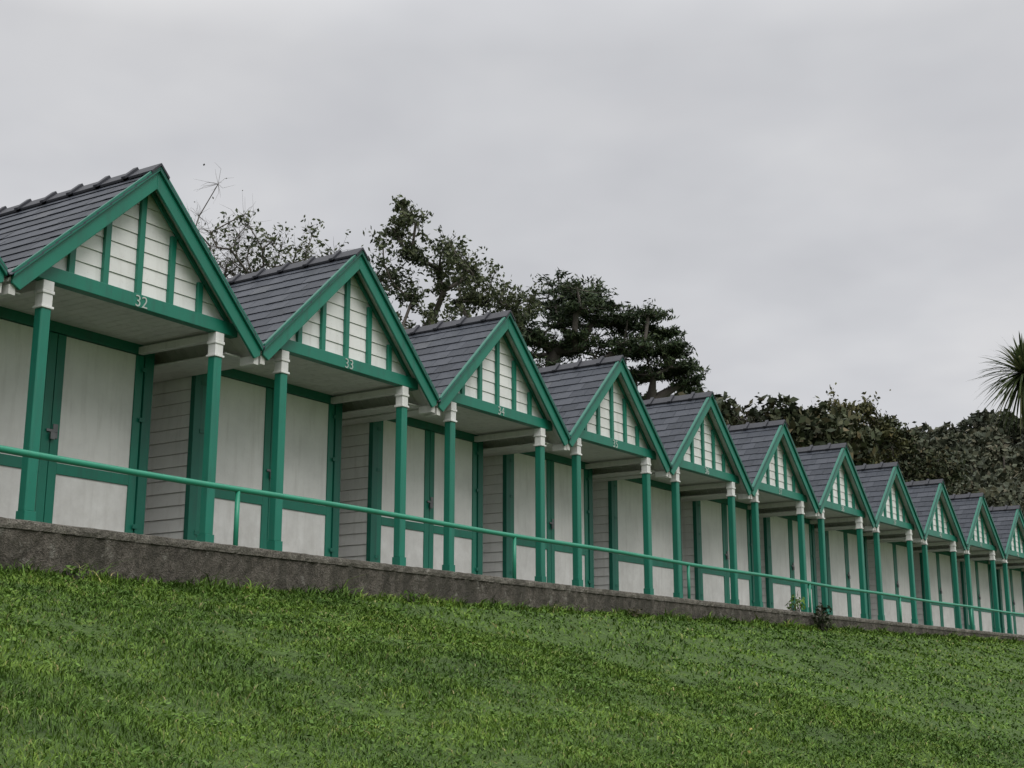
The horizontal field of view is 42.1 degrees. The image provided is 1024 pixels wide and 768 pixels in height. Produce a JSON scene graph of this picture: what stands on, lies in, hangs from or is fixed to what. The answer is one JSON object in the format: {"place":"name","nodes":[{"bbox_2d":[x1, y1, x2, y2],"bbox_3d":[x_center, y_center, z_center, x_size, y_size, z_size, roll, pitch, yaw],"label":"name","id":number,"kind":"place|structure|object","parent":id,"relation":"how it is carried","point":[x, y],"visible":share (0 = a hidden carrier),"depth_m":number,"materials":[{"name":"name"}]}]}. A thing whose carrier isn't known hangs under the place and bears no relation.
{"place":"outdoors","nodes":[
{"label":"outdoors","id":0,"kind":"place"},
{"bbox_2d":[0,471,1023,767],"bbox_3d":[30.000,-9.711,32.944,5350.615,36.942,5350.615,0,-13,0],"label":"ground","id":1,"kind":"structure","parent":0,"point":[618,657],"depth_m":10.04,"materials":[{"name":"green plant"}]},
{"bbox_2d":[63,565,88,580],"bbox_3d":[-3.619,1.616,11.018,0.224,0.236,0.199,-5,-14,20],"label":"shrub","id":2,"kind":"object","parent":1,"relation":"on","point":[77,574],"visible":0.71,"depth_m":11.00,"materials":[{"name":"green plant"}]},
{"bbox_2d":[186,163,269,277],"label":"ash tree","id":3,"kind":"object","parent":1,"relation":"on","point":[233,261],"visible":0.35,"depth_m":40.51,"materials":[{"name":"green plant"}]},
{"bbox_2d":[193,208,362,277],"bbox_3d":[-6.869,-0.003,39.119,6.084,10.987,3.364,3,-13,-15],"label":"ash tree","id":4,"kind":"object","parent":1,"relation":"on","point":[266,263],"visible":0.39,"depth_m":39.88,"materials":[{"name":"green plant"}]},
{"bbox_2d":[400,590,420,604],"bbox_3d":[-1.133,2.427,14.847,0.239,0.260,0.256,0,-13,0],"label":"shrub","id":5,"kind":"object","parent":1,"relation":"on","point":[410,595],"visible":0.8,"depth_m":14.84,"materials":[{"name":"green plant"}]},
{"bbox_2d":[363,192,487,328],"bbox_3d":[-3.213,0.244,38.920,5.039,11.869,3.164,0,-13,0],"label":"eucalyptus tree","id":6,"kind":"object","parent":1,"relation":"on","point":[449,253],"visible":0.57,"depth_m":39.57,"materials":[{"name":"green plant"}]},
{"bbox_2d":[436,258,544,334],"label":"eucalyptus tree","id":7,"kind":"object","parent":1,"relation":"on","point":[484,301],"visible":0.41,"depth_m":42.27,"materials":[{"name":"green plant"}]},
{"bbox_2d":[0,527,1023,640],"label":"retaining wall","id":8,"kind":"structure","parent":1,"relation":"on","point":[44,550],"depth_m":13.45,"materials":[{"name":"concrete"}]},
{"bbox_2d":[0,517,1023,637],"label":"coping","id":9,"kind":"object","parent":8,"relation":"on","point":[95,533],"visible":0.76,"depth_m":14.58,"materials":[{"name":"concrete"}]},
{"bbox_2d":[0,445,1023,629],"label":"handrail","id":10,"kind":"object","parent":9,"relation":"on","point":[237,490],"visible":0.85,"depth_m":15.56,"materials":[{"name":"green metal"}]},
{"bbox_2d":[0,569,1023,767],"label":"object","id":11,"kind":"object","parent":1,"relation":"on","point":[554,720],"visible":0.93,"depth_m":11.14,"materials":[{"name":"green plant"}]},
{"bbox_2d":[496,268,679,367],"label":"pine tree","id":12,"kind":"object","parent":1,"relation":"on","point":[567,307],"visible":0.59,"depth_m":51.06,"materials":[{"name":"green plant"}]},
{"bbox_2d":[627,608,642,617],"bbox_3d":[1.726,3.328,19.027,0.292,0.257,0.272,4,-13,-15],"label":"shrub","id":13,"kind":"object","parent":1,"relation":"on","point":[632,613],"visible":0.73,"depth_m":18.99,"materials":[{"name":"green plant"}]},
{"bbox_2d":[614,318,710,399],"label":"pine tree","id":14,"kind":"object","parent":1,"relation":"on","point":[680,373],"visible":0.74,"depth_m":51.84,"materials":[{"name":"green plant"}]},
{"bbox_2d":[729,392,761,424],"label":"birch tree","id":15,"kind":"object","parent":1,"relation":"on","point":[738,418],"visible":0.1,"depth_m":70.88,"materials":[{"name":"green plant"}]},
{"bbox_2d":[644,382,884,465],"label":"woodland","id":16,"kind":"object","parent":1,"relation":"on","point":[813,428],"visible":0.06,"depth_m":68.97,"materials":[{"name":"green plant"}]},
{"bbox_2d":[812,602,831,631],"bbox_3d":[5.793,4.388,24.788,0.371,0.658,0.390,-6,-14,24],"label":"shrub","id":17,"kind":"object","parent":1,"relation":"on","point":[821,622],"visible":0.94,"depth_m":24.74,"materials":[{"name":"green plant"}]},
{"bbox_2d":[796,383,913,466],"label":"oak tree","id":18,"kind":"object","parent":1,"relation":"on","point":[866,409],"visible":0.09,"depth_m":75.89,"materials":[{"name":"green plant"}]},
{"bbox_2d":[860,410,969,494],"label":"oak tree","id":19,"kind":"object","parent":1,"relation":"on","point":[930,466],"visible":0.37,"depth_m":76.46,"materials":[{"name":"green plant"}]},
{"bbox_2d":[909,408,1023,516],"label":"woodland","id":20,"kind":"object","parent":1,"relation":"on","point":[994,455],"visible":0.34,"depth_m":171.23,"materials":[{"name":"green plant"}]},
{"bbox_2d":[965,333,1023,436],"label":"cabbage palm","id":21,"kind":"object","parent":1,"relation":"on","point":[1016,381],"visible":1,"depth_m":22.58,"materials":[{"name":"green plant"}]},
{"bbox_2d":[0,0,1023,451],"label":"sky","id":22,"kind":"structure","parent":0,"point":[822,194],"materials":[{"name":"grey"}]},
{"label":"pavement","id":23,"kind":"structure","parent":0,"visible":0},
{"bbox_2d":[0,257,13,292],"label":"beach hut","id":24,"kind":"object","parent":23,"relation":"on","point":[5,271],"visible":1,"depth_m":12.51,"materials":[{"name":"green paint"}]},
{"bbox_2d":[0,163,264,542],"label":"beach hut","id":25,"kind":"object","parent":23,"relation":"on","point":[117,294],"visible":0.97,"depth_m":14.58,"materials":[{"name":"green paint"}]},
{"bbox_2d":[0,319,135,531],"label":"door panels","id":26,"kind":"structure","parent":25,"relation":"in","point":[97,404],"depth_m":14.87,"materials":[{"name":"white paint"}]},
{"bbox_2d":[144,247,440,565],"bbox_3d":[-3.560,0.558,17.791,3.995,4.315,3.560,-8,-15,32],"label":"beach hut","id":27,"kind":"object","parent":23,"relation":"on","point":[334,338],"visible":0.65,"depth_m":17.13,"materials":[{"name":"green paint"}]},
{"bbox_2d":[213,376,328,555],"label":"door panels","id":28,"kind":"structure","parent":27,"relation":"in","point":[240,444],"depth_m":17.31,"materials":[{"name":"white paint"}]},
{"bbox_2d":[338,310,570,581],"bbox_3d":[-1.650,1.212,20.597,3.995,4.315,3.560,-8,-15,33],"label":"beach hut","id":29,"kind":"object","parent":23,"relation":"on","point":[486,378],"visible":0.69,"depth_m":19.95,"materials":[{"name":"green paint"}]},
{"bbox_2d":[380,420,471,572],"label":"door panels","id":30,"kind":"structure","parent":29,"relation":"in","point":[415,436],"depth_m":20.08,"materials":[{"name":"white paint"}]},
{"bbox_2d":[483,355,671,594],"bbox_3d":[0.276,1.827,23.396,3.995,4.315,3.560,-9,-15,33],"label":"beach hut","id":31,"kind":"object","parent":23,"relation":"on","point":[605,415],"visible":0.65,"depth_m":22.71,"materials":[{"name":"green paint"}]},
{"bbox_2d":[514,453,584,586],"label":"door panels","id":32,"kind":"structure","parent":31,"relation":"in","point":[524,465],"depth_m":22.72,"materials":[{"name":"white paint"}]},
{"bbox_2d":[593,391,752,604],"bbox_3d":[2.227,2.461,26.168,3.995,4.315,3.560,-9,-15,34],"label":"beach hut","id":33,"kind":"object","parent":23,"relation":"on","point":[692,430],"visible":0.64,"depth_m":25.41,"materials":[{"name":"green paint"}]},
{"bbox_2d":[617,480,673,596],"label":"door panels","id":34,"kind":"structure","parent":33,"relation":"in","point":[629,494],"depth_m":25.58,"materials":[{"name":"white paint"}]},
{"bbox_2d":[681,419,819,611],"bbox_3d":[4.190,3.084,28.941,3.995,4.317,3.560,-9,-16,34],"label":"beach hut","id":35,"kind":"object","parent":23,"relation":"on","point":[773,465],"visible":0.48,"depth_m":28.24,"materials":[{"name":"green paint"}]},
{"bbox_2d":[700,500,749,605],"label":"door panels","id":36,"kind":"structure","parent":35,"relation":"in","point":[711,515],"depth_m":28.22,"materials":[{"name":"white paint"}]},
{"bbox_2d":[785,593,805,610],"bbox_3d":[5.491,4.284,25.775,0.384,0.604,0.479,5,-14,-21],"label":"shrub","id":37,"kind":"object","parent":23,"relation":"on","point":[797,602],"visible":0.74,"depth_m":25.69,"materials":[{"name":"green plant"}]},
{"bbox_2d":[759,443,876,618],"bbox_3d":[6.188,3.698,31.693,3.995,4.317,3.560,-9,-16,34],"label":"beach hut","id":38,"kind":"object","parent":23,"relation":"on","point":[836,483],"visible":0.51,"depth_m":31.04,"materials":[{"name":"green paint"}]},
{"bbox_2d":[770,517,812,612],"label":"door panels","id":39,"kind":"structure","parent":38,"relation":"in","point":[778,525],"depth_m":30.94,"materials":[{"name":"white paint"}]},
{"bbox_2d":[814,462,924,623],"bbox_3d":[8.190,4.309,34.431,3.995,4.317,3.560,-9,-16,35],"label":"beach hut","id":40,"kind":"object","parent":23,"relation":"on","point":[890,501],"visible":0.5,"depth_m":33.82,"materials":[{"name":"green paint"}]},
{"bbox_2d":[828,530,860,617],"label":"door panels","id":41,"kind":"structure","parent":40,"relation":"in","point":[836,539],"depth_m":33.74,"materials":[{"name":"white paint"}]},
{"bbox_2d":[867,479,967,628],"bbox_3d":[10.229,4.939,37.155,3.995,4.317,3.560,-9,-16,35],"label":"beach hut","id":42,"kind":"object","parent":23,"relation":"on","point":[936,514],"visible":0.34,"depth_m":36.52,"materials":[{"name":"green paint"}]},
{"bbox_2d":[880,543,911,622],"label":"door panels","id":43,"kind":"structure","parent":42,"relation":"in","point":[886,550],"depth_m":36.60,"materials":[{"name":"white paint"}]},
{"bbox_2d":[913,492,1004,632],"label":"beach hut","id":44,"kind":"object","parent":23,"relation":"on","point":[977,525],"visible":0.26,"depth_m":39.27,"materials":[{"name":"green paint"}]},
{"bbox_2d":[928,552,954,627],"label":"door panels","id":45,"kind":"structure","parent":44,"relation":"in","point":[945,567],"depth_m":39.60,"materials":[{"name":"white paint"}]},
{"bbox_2d":[957,505,1023,633],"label":"beach hut","id":46,"kind":"object","parent":23,"relation":"on","point":[1008,522],"visible":0.23,"depth_m":41.84,"materials":[{"name":"green paint"}]},
{"bbox_2d":[964,561,992,631],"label":"door panels","id":47,"kind":"structure","parent":46,"relation":"in","point":[982,568],"depth_m":42.41,"materials":[{"name":"white paint"}]},
{"bbox_2d":[996,567,1023,634],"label":"beach hut","id":48,"kind":"object","parent":23,"relation":"on","point":[1016,581],"visible":0.1,"depth_m":44.81,"materials":[{"name":"green paint"}]},
{"bbox_2d":[1000,569,1023,634],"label":"door panels","id":49,"kind":"structure","parent":48,"relation":"in","point":[1016,575],"depth_m":45.06,"materials":[{"name":"white paint"}]}
]}

